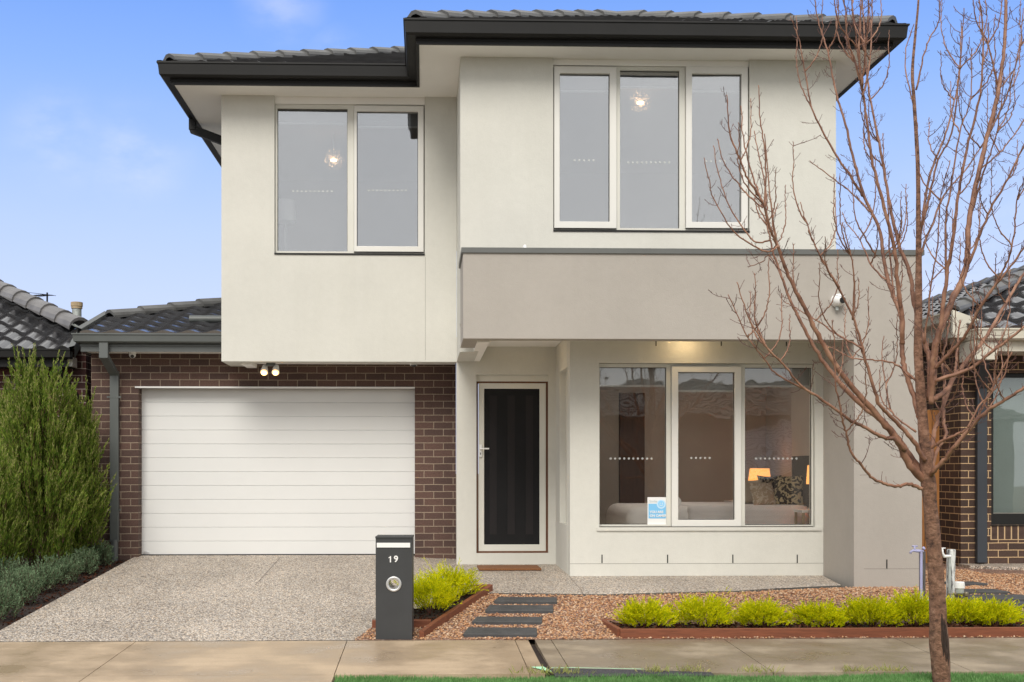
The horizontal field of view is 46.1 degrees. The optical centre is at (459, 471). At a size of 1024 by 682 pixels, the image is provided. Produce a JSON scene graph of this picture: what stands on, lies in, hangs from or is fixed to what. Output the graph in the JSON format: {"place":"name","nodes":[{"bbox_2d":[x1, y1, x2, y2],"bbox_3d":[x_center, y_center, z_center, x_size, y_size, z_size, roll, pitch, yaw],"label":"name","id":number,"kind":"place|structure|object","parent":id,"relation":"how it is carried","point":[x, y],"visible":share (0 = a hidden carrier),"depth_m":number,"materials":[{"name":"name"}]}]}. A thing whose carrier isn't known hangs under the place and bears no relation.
{"place":"outdoors","nodes":[
{"label":"outdoors","id":0,"kind":"place"},
{"bbox_2d":[0,676,86,681],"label":"driveway crossover","id":1,"kind":"object","parent":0,"point":[44,679],"visible":1,"depth_m":8.13,"materials":[{"name":"concrete"}]},
{"bbox_2d":[0,556,125,629],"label":"garden bed","id":2,"kind":"object","parent":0,"point":[40,602],"visible":0.2,"depth_m":12.19,"materials":[{"name":"soil"}]},
{"bbox_2d":[0,576,27,619],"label":"lavender bush","id":3,"kind":"object","parent":2,"relation":"on","point":[5,598],"visible":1,"depth_m":10.71,"materials":[{"name":"green plant"}]},
{"bbox_2d":[0,553,28,585],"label":"lavender bush","id":4,"kind":"object","parent":2,"relation":"on","point":[9,566],"visible":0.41,"depth_m":12.37,"materials":[{"name":"green plant"}]},
{"bbox_2d":[0,436,30,578],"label":"conifer","id":5,"kind":"object","parent":2,"relation":"on","point":[9,525],"visible":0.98,"depth_m":12.54,"materials":[{"name":"green plant"}]},
{"bbox_2d":[0,564,44,603],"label":"lavender bush","id":6,"kind":"object","parent":2,"relation":"on","point":[16,582],"visible":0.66,"depth_m":11.47,"materials":[{"name":"green plant"}]},
{"bbox_2d":[0,372,45,563],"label":"conifer","id":7,"kind":"object","parent":2,"relation":"on","point":[2,398],"visible":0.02,"depth_m":13.97,"materials":[{"name":"green plant"}]},
{"bbox_2d":[15,555,64,591],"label":"lavender bush","id":8,"kind":"object","parent":2,"relation":"on","point":[50,578],"visible":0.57,"depth_m":12.18,"materials":[{"name":"green plant"}]},
{"bbox_2d":[0,343,106,568],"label":"conifer","id":9,"kind":"object","parent":2,"relation":"on","point":[29,424],"visible":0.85,"depth_m":13.35,"materials":[{"name":"green plant"}]},
{"bbox_2d":[39,551,83,583],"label":"lavender bush","id":10,"kind":"object","parent":2,"relation":"on","point":[67,566],"visible":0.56,"depth_m":12.79,"materials":[{"name":"green plant"}]},
{"bbox_2d":[61,546,99,573],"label":"lavender bush","id":11,"kind":"object","parent":2,"relation":"on","point":[85,559],"visible":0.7,"depth_m":13.46,"materials":[{"name":"green plant"}]},
{"bbox_2d":[44,377,117,557],"bbox_3d":[-4.513,0.008,14.121,0.957,2.301,0.893,0,0,-2],"label":"conifer","id":12,"kind":"object","parent":2,"relation":"on","point":[88,453],"visible":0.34,"depth_m":14.02,"materials":[{"name":"green plant"}]},
{"bbox_2d":[85,540,117,565],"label":"lavender bush","id":13,"kind":"object","parent":2,"relation":"on","point":[105,552],"visible":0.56,"depth_m":14.13,"materials":[{"name":"green plant"}]},
{"bbox_2d":[2,560,1023,627],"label":"mulch","id":14,"kind":"object","parent":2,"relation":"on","point":[969,623],"visible":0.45,"depth_m":10.25,"materials":[{"name":"brown wood"}]},
{"bbox_2d":[0,642,134,676],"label":"footpath","id":15,"kind":"structure","parent":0,"point":[52,658],"depth_m":8.93,"materials":[{"name":"concrete"}]},
{"bbox_2d":[80,675,333,681],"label":"driveway crossover","id":16,"kind":"object","parent":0,"point":[271,678],"visible":1,"depth_m":8.15,"materials":[{"name":"concrete"}]},
{"bbox_2d":[88,641,346,679],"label":"footpath","id":17,"kind":"structure","parent":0,"point":[177,658],"depth_m":8.89,"materials":[{"name":"concrete"}]},
{"bbox_2d":[0,555,840,641],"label":"driveway","id":18,"kind":"structure","parent":0,"point":[211,597],"depth_m":11.77,"materials":[{"name":"grey concrete"}]},
{"bbox_2d":[477,565,540,570],"bbox_3d":[0.552,1.087,13.623,0.698,0.023,0.500,0,0,-2],"label":"doormat","id":19,"kind":"object","parent":18,"relation":"on","point":[503,567],"visible":1,"depth_m":13.51,"materials":[{"name":"brown fabric"}]},
{"bbox_2d":[335,640,529,678],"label":"footpath","id":20,"kind":"structure","parent":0,"point":[462,658],"depth_m":8.90,"materials":[{"name":"concrete"}]},
{"bbox_2d":[0,0,1023,319],"label":"sky","id":21,"kind":"structure","parent":0,"point":[109,199],"materials":[{"name":"blue"}]},
{"bbox_2d":[25,513,1023,644],"bbox_3d":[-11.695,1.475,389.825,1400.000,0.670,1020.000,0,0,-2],"label":"ground","id":22,"kind":"structure","parent":0,"point":[531,642],"depth_m":10.03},
{"bbox_2d":[0,279,90,555],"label":"neighbour house","id":23,"kind":"structure","parent":22,"relation":"on","point":[28,321],"depth_m":15.23,"materials":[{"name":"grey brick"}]},
{"bbox_2d":[28,292,55,301],"bbox_3d":[-7.034,-2.540,19.798,0.641,0.863,0.513,0,0,-2],"label":"tv antenna","id":24,"kind":"object","parent":23,"relation":"attached to","point":[46,295],"visible":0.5,"depth_m":19.79,"materials":[{"name":"grey metal"}]},
{"bbox_2d":[71,301,82,326],"bbox_3d":[-5.126,-1.938,16.053,0.156,0.671,0.156,0,0,-2],"label":"chimney flue","id":25,"kind":"object","parent":23,"relation":"on","point":[76,307],"visible":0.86,"depth_m":16.00,"materials":[{"name":"white metal"}]},
{"bbox_2d":[71,9,924,587],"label":"house","id":26,"kind":"structure","parent":22,"relation":"on","point":[585,359],"depth_m":14.09,"materials":[{"name":"roof concrete"},{"name":"painted render"},{"name":"charcoal metal"}]},
{"bbox_2d":[128,352,136,357],"bbox_3d":[-3.988,-1.427,14.607,0.097,0.084,0.097,0,0,-2],"label":"security camera","id":27,"kind":"object","parent":26,"relation":"attached to","point":[132,354],"visible":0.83,"depth_m":14.57,"materials":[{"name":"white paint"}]},
{"bbox_2d":[260,363,278,375],"bbox_3d":[-2.262,-1.239,14.309,0.226,0.181,0.159,0,0,-2],"label":"floodlight","id":28,"kind":"object","parent":26,"relation":"attached to","point":[264,370],"visible":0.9,"depth_m":14.27,"materials":[{"name":"grey metal"}]},
{"bbox_2d":[142,388,414,555],"bbox_3d":[-2.210,-0.015,14.983,3.492,2.148,0.055,0,0,-2],"label":"garage door","id":29,"kind":"structure","parent":26,"relation":"in","point":[225,471],"depth_m":14.97,"materials":[{"name":"white metal"}]},
{"bbox_2d":[278,198,295,250],"bbox_3d":[-2.171,-2.536,14.942,0.270,1.692,0.270,0,0,-2],"label":"table lamp","id":30,"kind":"object","parent":26,"relation":"in","point":[286,212],"visible":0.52,"depth_m":14.84,"materials":[{"name":"white paint"}]},
{"bbox_2d":[324,133,341,166],"bbox_3d":[-1.630,-4.161,15.552,0.260,0.458,0.264,0,0,-2],"label":"pendant lamp","id":31,"kind":"object","parent":26,"relation":"hanging from","point":[333,160],"visible":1,"depth_m":15.55,"materials":[{"name":"white paint"}]},
{"bbox_2d":[274,104,424,254],"bbox_3d":[-1.300,-3.446,14.207,1.764,1.784,0.204,0,0,-2],"label":"window","id":32,"kind":"structure","parent":26,"relation":"in","point":[355,117],"depth_m":14.17,"materials":[{"name":"beige metal"}]},
{"bbox_2d":[476,375,547,552],"bbox_3d":[0.617,-0.094,14.241,0.852,2.107,0.168,0,0,-2],"label":"door","id":33,"kind":"structure","parent":26,"relation":"in","point":[512,410],"depth_m":14.24,"materials":[{"name":"black metal"}]},
{"bbox_2d":[600,389,618,523],"bbox_3d":[1.912,-0.100,16.585,0.561,2.080,0.040,0,0,-2],"label":"curtain","id":34,"kind":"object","parent":26,"relation":"in","point":[609,398],"depth_m":16.57,"materials":[{"name":"fabric"}]},
{"bbox_2d":[630,89,651,111],"bbox_3d":[2.061,-4.246,13.714,0.216,0.288,0.249,0,0,38],"label":"pendant lamp","id":35,"kind":"object","parent":26,"relation":"hanging from","point":[640,102],"visible":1,"depth_m":13.71,"materials":[{"name":"white paint"}]},
{"bbox_2d":[553,66,749,232],"bbox_3d":[2.047,-3.465,12.927,2.111,1.796,0.204,0,0,-2],"label":"window","id":36,"kind":"structure","parent":26,"relation":"in","point":[688,80],"depth_m":12.88,"materials":[{"name":"beige metal"}]},
{"bbox_2d":[647,497,665,523],"bbox_3d":[2.135,0.418,12.926,0.230,0.293,0.011,0,0,-2],"label":"camera sign","id":37,"kind":"object","parent":26,"relation":"in","point":[656,510],"visible":1,"depth_m":12.93,"materials":[{"name":"white paint"}]},
{"bbox_2d":[599,364,812,526],"bbox_3d":[2.646,-0.295,12.969,2.339,1.760,0.177,0,0,-2],"label":"window","id":38,"kind":"structure","parent":26,"relation":"in","point":[675,378],"depth_m":12.93,"materials":[{"name":"beige metal"}]},
{"bbox_2d":[606,456,808,523],"bbox_3d":[2.977,0.361,14.406,2.224,1.098,1.820,0,0,-2],"label":"bed","id":39,"kind":"object","parent":26,"relation":"in","point":[626,513],"visible":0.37,"depth_m":13.59,"materials":[{"name":"grey fabric"}]},
{"bbox_2d":[745,479,761,503],"bbox_3d":[3.481,0.242,14.361,0.360,0.309,0.174,0,0,-17],"label":"cushion","id":40,"kind":"object","parent":39,"relation":"on","point":[748,498],"visible":0.23,"depth_m":14.28,"materials":[{"name":"beige fabric"}]},
{"bbox_2d":[749,482,775,504],"bbox_3d":[3.522,0.262,13.962,0.340,0.285,0.169,0,0,-27],"label":"cushion","id":41,"kind":"object","parent":39,"relation":"on","point":[762,493],"visible":0.94,"depth_m":13.90,"materials":[{"name":"beige fabric"}]},
{"bbox_2d":[757,475,780,492],"bbox_3d":[3.796,0.222,14.620,0.360,0.367,0.175,0,0,-22],"label":"cushion","id":42,"kind":"object","parent":39,"relation":"on","point":[767,479],"visible":0.22,"depth_m":14.57,"materials":[{"name":"grey fabric"}]},
{"bbox_2d":[774,475,802,504],"bbox_3d":[3.853,0.222,14.072,0.360,0.372,0.164,0,0,26],"label":"cushion","id":43,"kind":"object","parent":39,"relation":"on","point":[788,490],"visible":0.96,"depth_m":14.01,"materials":[{"name":"multicoloured fabric"}]},
{"bbox_2d":[794,509,808,523],"bbox_3d":[3.869,0.674,13.322,0.240,0.513,0.300,0,0,-2],"label":"bedside table","id":44,"kind":"object","parent":26,"relation":"in","point":[803,511],"visible":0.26,"depth_m":13.18,"materials":[{"name":"brown wood"}]},
{"bbox_2d":[806,465,808,509],"bbox_3d":[3.915,0.171,13.323,0.140,0.493,0.140,0,0,-2],"label":"table lamp","id":45,"kind":"object","parent":44,"relation":"on","point":[807,480],"visible":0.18,"depth_m":13.30,"materials":[{"name":"fabric"}]},
{"bbox_2d":[830,294,845,310],"bbox_3d":[3.760,-1.690,11.902,0.130,0.165,0.133,0,0,-2],"label":"security camera","id":46,"kind":"object","parent":26,"relation":"attached to","point":[838,301],"visible":0.78,"depth_m":11.87,"materials":[{"name":"white paint"}]},
{"bbox_2d":[531,645,553,678],"bbox_3d":[0.600,1.482,9.027,0.060,0.155,1.390,0,0,-2],"label":"joint filler","id":47,"kind":"object","parent":22,"relation":"on","point":[540,657],"visible":0.36,"depth_m":8.94,"materials":[{"name":"rubber"}]},
{"bbox_2d":[551,668,713,679],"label":"grass","id":48,"kind":"structure","parent":22,"relation":"on","point":[608,672],"depth_m":8.35,"materials":[{"name":"green plant"}]},
{"bbox_2d":[534,666,628,669],"bbox_3d":[0.902,1.389,8.461,0.790,0.006,0.200,0,0,-2],"label":"painted marking","id":49,"kind":"object","parent":48,"relation":"on","point":[577,667],"visible":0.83,"depth_m":8.48,"materials":[{"name":"green paint"}]},
{"bbox_2d":[356,563,1023,639],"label":"gravel bed","id":50,"kind":"object","parent":22,"relation":"on","point":[987,571],"visible":0.23,"depth_m":10.60,"materials":[{"name":"brown gravel"}]},
{"bbox_2d":[375,535,413,640],"bbox_3d":[-0.535,0.952,9.876,0.312,0.856,0.322,0,0,-2],"label":"letterbox","id":51,"kind":"object","parent":50,"relation":"on","point":[394,603],"visible":0.99,"depth_m":9.73,"materials":[{"name":"metal"}]},
{"bbox_2d":[372,584,492,637],"bbox_3d":[-0.250,1.241,10.748,0.563,0.331,1.840,0,0,20],"label":"garden edging","id":52,"kind":"object","parent":50,"relation":"on","point":[429,627],"visible":0.56,"depth_m":10.40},
{"bbox_2d":[414,591,476,621],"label":"planter soil","id":53,"kind":"structure","parent":50,"relation":"on","point":[417,616],"depth_m":10.63,"materials":[{"name":"black soil"}]},
{"bbox_2d":[394,568,463,612],"bbox_3d":[-0.297,1.042,10.527,0.688,0.421,0.689,0,0,-2],"label":"lime shrub","id":54,"kind":"object","parent":53,"relation":"on","point":[442,596],"visible":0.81,"depth_m":10.46,"materials":[{"name":"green plant"}]},
{"bbox_2d":[419,557,488,594],"bbox_3d":[-0.064,0.989,11.072,0.669,0.406,0.610,0,0,-2],"label":"lime shrub","id":55,"kind":"object","parent":53,"relation":"on","point":[465,583],"visible":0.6,"depth_m":11.05,"materials":[{"name":"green plant"}]},
{"bbox_2d":[463,627,536,636],"bbox_3d":[0.336,1.340,9.960,0.618,0.072,0.248,0,0,0],"label":"stepping stone","id":56,"kind":"object","parent":50,"relation":"on","point":[500,631],"visible":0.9,"depth_m":9.89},
{"bbox_2d":[472,616,541,624],"bbox_3d":[0.410,1.293,10.367,0.614,0.072,0.167,0,0,0],"label":"stepping stone","id":57,"kind":"object","parent":50,"relation":"on","point":[488,620],"visible":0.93,"depth_m":10.31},
{"bbox_2d":[485,605,552,613],"bbox_3d":[0.533,1.238,10.751,0.617,0.077,0.187,0,0,0],"label":"stepping stone","id":58,"kind":"object","parent":50,"relation":"on","point":[545,609],"visible":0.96,"depth_m":10.69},
{"bbox_2d":[494,597,556,603],"bbox_3d":[0.606,1.194,11.063,0.589,0.072,0.165,0,0,0],"label":"stepping stone","id":59,"kind":"object","parent":50,"relation":"on","point":[525,600],"visible":0.87,"depth_m":11.00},
{"bbox_2d":[600,618,1023,639],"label":"garden edging","id":60,"kind":"object","parent":50,"relation":"on","point":[806,633],"visible":0.48,"depth_m":9.84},
{"bbox_2d":[616,623,1023,627],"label":"planter soil","id":61,"kind":"structure","parent":50,"relation":"on","point":[863,625],"depth_m":10.22,"materials":[{"name":"brown soil"}]},
{"bbox_2d":[606,591,681,627],"bbox_3d":[1.568,1.157,10.147,0.646,0.350,0.554,0,0,-2],"label":"lime shrub","id":62,"kind":"object","parent":61,"relation":"on","point":[633,611],"visible":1,"depth_m":10.04,"materials":[{"name":"green plant"}]},
{"bbox_2d":[664,587,737,626],"bbox_3d":[2.054,1.147,10.151,0.646,0.372,0.616,0,0,-2],"label":"lime shrub","id":63,"kind":"object","parent":61,"relation":"on","point":[711,611],"visible":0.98,"depth_m":10.06,"materials":[{"name":"green plant"}]},
{"bbox_2d":[730,592,793,626],"bbox_3d":[2.544,1.167,10.165,0.584,0.332,0.530,0,0,-2],"label":"lime shrub","id":64,"kind":"object","parent":61,"relation":"on","point":[768,611],"visible":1,"depth_m":10.07,"materials":[{"name":"green plant"}]},
{"bbox_2d":[784,597,852,627],"bbox_3d":[3.025,1.189,10.158,0.591,0.287,0.577,0,0,19],"label":"lime shrub","id":65,"kind":"object","parent":61,"relation":"on","point":[817,614],"visible":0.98,"depth_m":10.08,"materials":[{"name":"green plant"}]},
{"bbox_2d":[838,593,905,626],"bbox_3d":[3.480,1.176,10.190,0.556,0.314,0.582,0,0,-2],"label":"lime shrub","id":66,"kind":"object","parent":61,"relation":"on","point":[879,610],"visible":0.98,"depth_m":10.10,"materials":[{"name":"green plant"}]},
{"bbox_2d":[887,585,954,626],"bbox_3d":[3.903,1.149,10.204,0.601,0.366,0.591,0,0,-2],"label":"lime shrub","id":67,"kind":"object","parent":61,"relation":"on","point":[912,607],"visible":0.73,"depth_m":10.12,"materials":[{"name":"green plant"}]},
{"bbox_2d":[946,590,992,625],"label":"lime shrub","id":68,"kind":"object","parent":61,"relation":"on","point":[960,607],"visible":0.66,"depth_m":10.22,"materials":[{"name":"green plant"}]},
{"bbox_2d":[961,593,1023,625],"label":"lime shrub","id":69,"kind":"object","parent":61,"relation":"on","point":[1003,612],"visible":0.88,"depth_m":10.12,"materials":[{"name":"green plant"}]},
{"bbox_2d":[909,545,925,596],"bbox_3d":[4.097,0.983,10.748,0.147,0.651,0.031,0,0,-2],"label":"garden tap","id":70,"kind":"object","parent":50,"relation":"on","point":[921,563],"visible":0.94,"depth_m":10.74,"materials":[{"name":"metal"}]},
{"bbox_2d":[919,551,925,595],"bbox_3d":[4.164,1.011,10.810,0.054,0.594,0.054,0,0,-2],"label":"wooden stake","id":71,"kind":"object","parent":50,"relation":"on","point":[924,571],"visible":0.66,"depth_m":10.78,"materials":[{"name":"brown wood"}]},
{"bbox_2d":[942,548,951,596],"bbox_3d":[4.341,0.992,10.720,0.093,0.634,0.030,0,0,-2],"label":"garden tap","id":72,"kind":"object","parent":50,"relation":"on","point":[949,570],"visible":0.81,"depth_m":10.71,"materials":[{"name":"white paint"}]},
{"bbox_2d":[946,549,955,598],"bbox_3d":[4.412,1.002,10.787,0.086,0.613,0.076,0,0,-2],"label":"pipe","id":73,"kind":"object","parent":50,"relation":"on","point":[952,552],"visible":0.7,"depth_m":10.75,"materials":[{"name":"white plastic"}]},
{"bbox_2d":[947,581,968,603],"bbox_3d":[4.401,1.124,10.607,0.196,0.309,0.088,0,0,-2],"label":"water meter","id":74,"kind":"object","parent":50,"relation":"on","point":[959,586],"visible":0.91,"depth_m":10.59,"materials":[{"name":"white paint"}]},
{"bbox_2d":[944,581,987,585],"bbox_3d":[5.127,1.144,12.183,0.385,0.053,0.180,0,0,-2],"label":"stepping stone","id":75,"kind":"object","parent":50,"relation":"on","point":[968,583],"visible":0.27,"depth_m":12.10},
{"bbox_2d":[964,589,1009,594],"bbox_3d":[4.991,1.159,11.518,0.506,0.059,0.180,0,0,-2],"label":"stepping stone","id":76,"kind":"object","parent":50,"relation":"on","point":[984,591],"visible":0.44,"depth_m":11.44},
{"bbox_2d":[956,594,1023,601],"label":"stepping stone","id":77,"kind":"object","parent":50,"relation":"on","point":[1016,597],"visible":0.52,"depth_m":11.23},
{"bbox_2d":[979,601,1023,608],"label":"stepping stone","id":78,"kind":"object","parent":50,"relation":"on","point":[1020,603],"visible":0.21,"depth_m":11.00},
{"bbox_2d":[704,0,1023,681],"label":"street tree","id":79,"kind":"object","parent":22,"relation":"on","point":[924,469],"visible":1,"depth_m":8.00,"materials":[{"name":"brown plant"}]},
{"bbox_2d":[922,410,938,562],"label":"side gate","id":80,"kind":"structure","parent":22,"relation":"on","point":[931,422],"depth_m":14.84,"materials":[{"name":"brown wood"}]},
{"bbox_2d":[922,265,1023,565],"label":"neighbour house","id":81,"kind":"structure","parent":22,"relation":"on","point":[981,481],"depth_m":14.34,"materials":[{"name":"brick"}]},
{"bbox_2d":[990,373,1023,525],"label":"window","id":82,"kind":"structure","parent":81,"relation":"in","point":[1007,421],"depth_m":14.47,"materials":[{"name":"grey glass"}]},
{"bbox_2d":[958,563,1023,570],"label":"neighbour porch slab","id":83,"kind":"structure","parent":22,"relation":"on","point":[1008,566],"depth_m":13.98,"materials":[{"name":"grey concrete"}]},
{"bbox_2d":[515,640,544,678],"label":"footpath","id":84,"kind":"structure","parent":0,"point":[529,656],"depth_m":8.98,"materials":[{"name":"concrete"}]},
{"bbox_2d":[535,640,565,673],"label":"footpath","id":85,"kind":"structure","parent":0,"point":[549,653],"depth_m":9.11,"materials":[{"name":"concrete"}]},
{"bbox_2d":[552,639,772,677],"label":"footpath","id":86,"kind":"structure","parent":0,"point":[716,657],"depth_m":9.03,"materials":[{"name":"concrete"}]},
{"bbox_2d":[509,662,912,674],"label":"weeds","id":87,"kind":"object","parent":86,"relation":"on","point":[566,669],"visible":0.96,"depth_m":8.39,"materials":[{"name":"green plant"}]},
{"bbox_2d":[334,670,1023,681],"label":"grass","id":88,"kind":"structure","parent":0,"point":[955,677],"depth_m":8.17,"materials":[{"name":"green plant"}]},
{"bbox_2d":[724,638,971,677],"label":"footpath","id":89,"kind":"structure","parent":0,"point":[811,657],"depth_m":9.03,"materials":[{"name":"concrete"}]},
{"bbox_2d":[895,638,1023,674],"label":"footpath","id":90,"kind":"structure","parent":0,"point":[994,655],"depth_m":9.17,"materials":[{"name":"concrete"}]},
{"bbox_3d":[3.727,0.655,15.819,0.400,0.550,0.400,0,0,-2],"label":"bedside table","id":91,"kind":"object","parent":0,"visible":0},
{"bbox_2d":[748,468,770,480],"bbox_3d":[3.938,0.166,15.775,0.300,0.427,0.300,0,0,-2],"label":"table lamp","id":92,"kind":"object","parent":91,"relation":"on","point":[755,472],"visible":0.45,"depth_m":15.67,"materials":[{"name":"fabric"}]}
]}

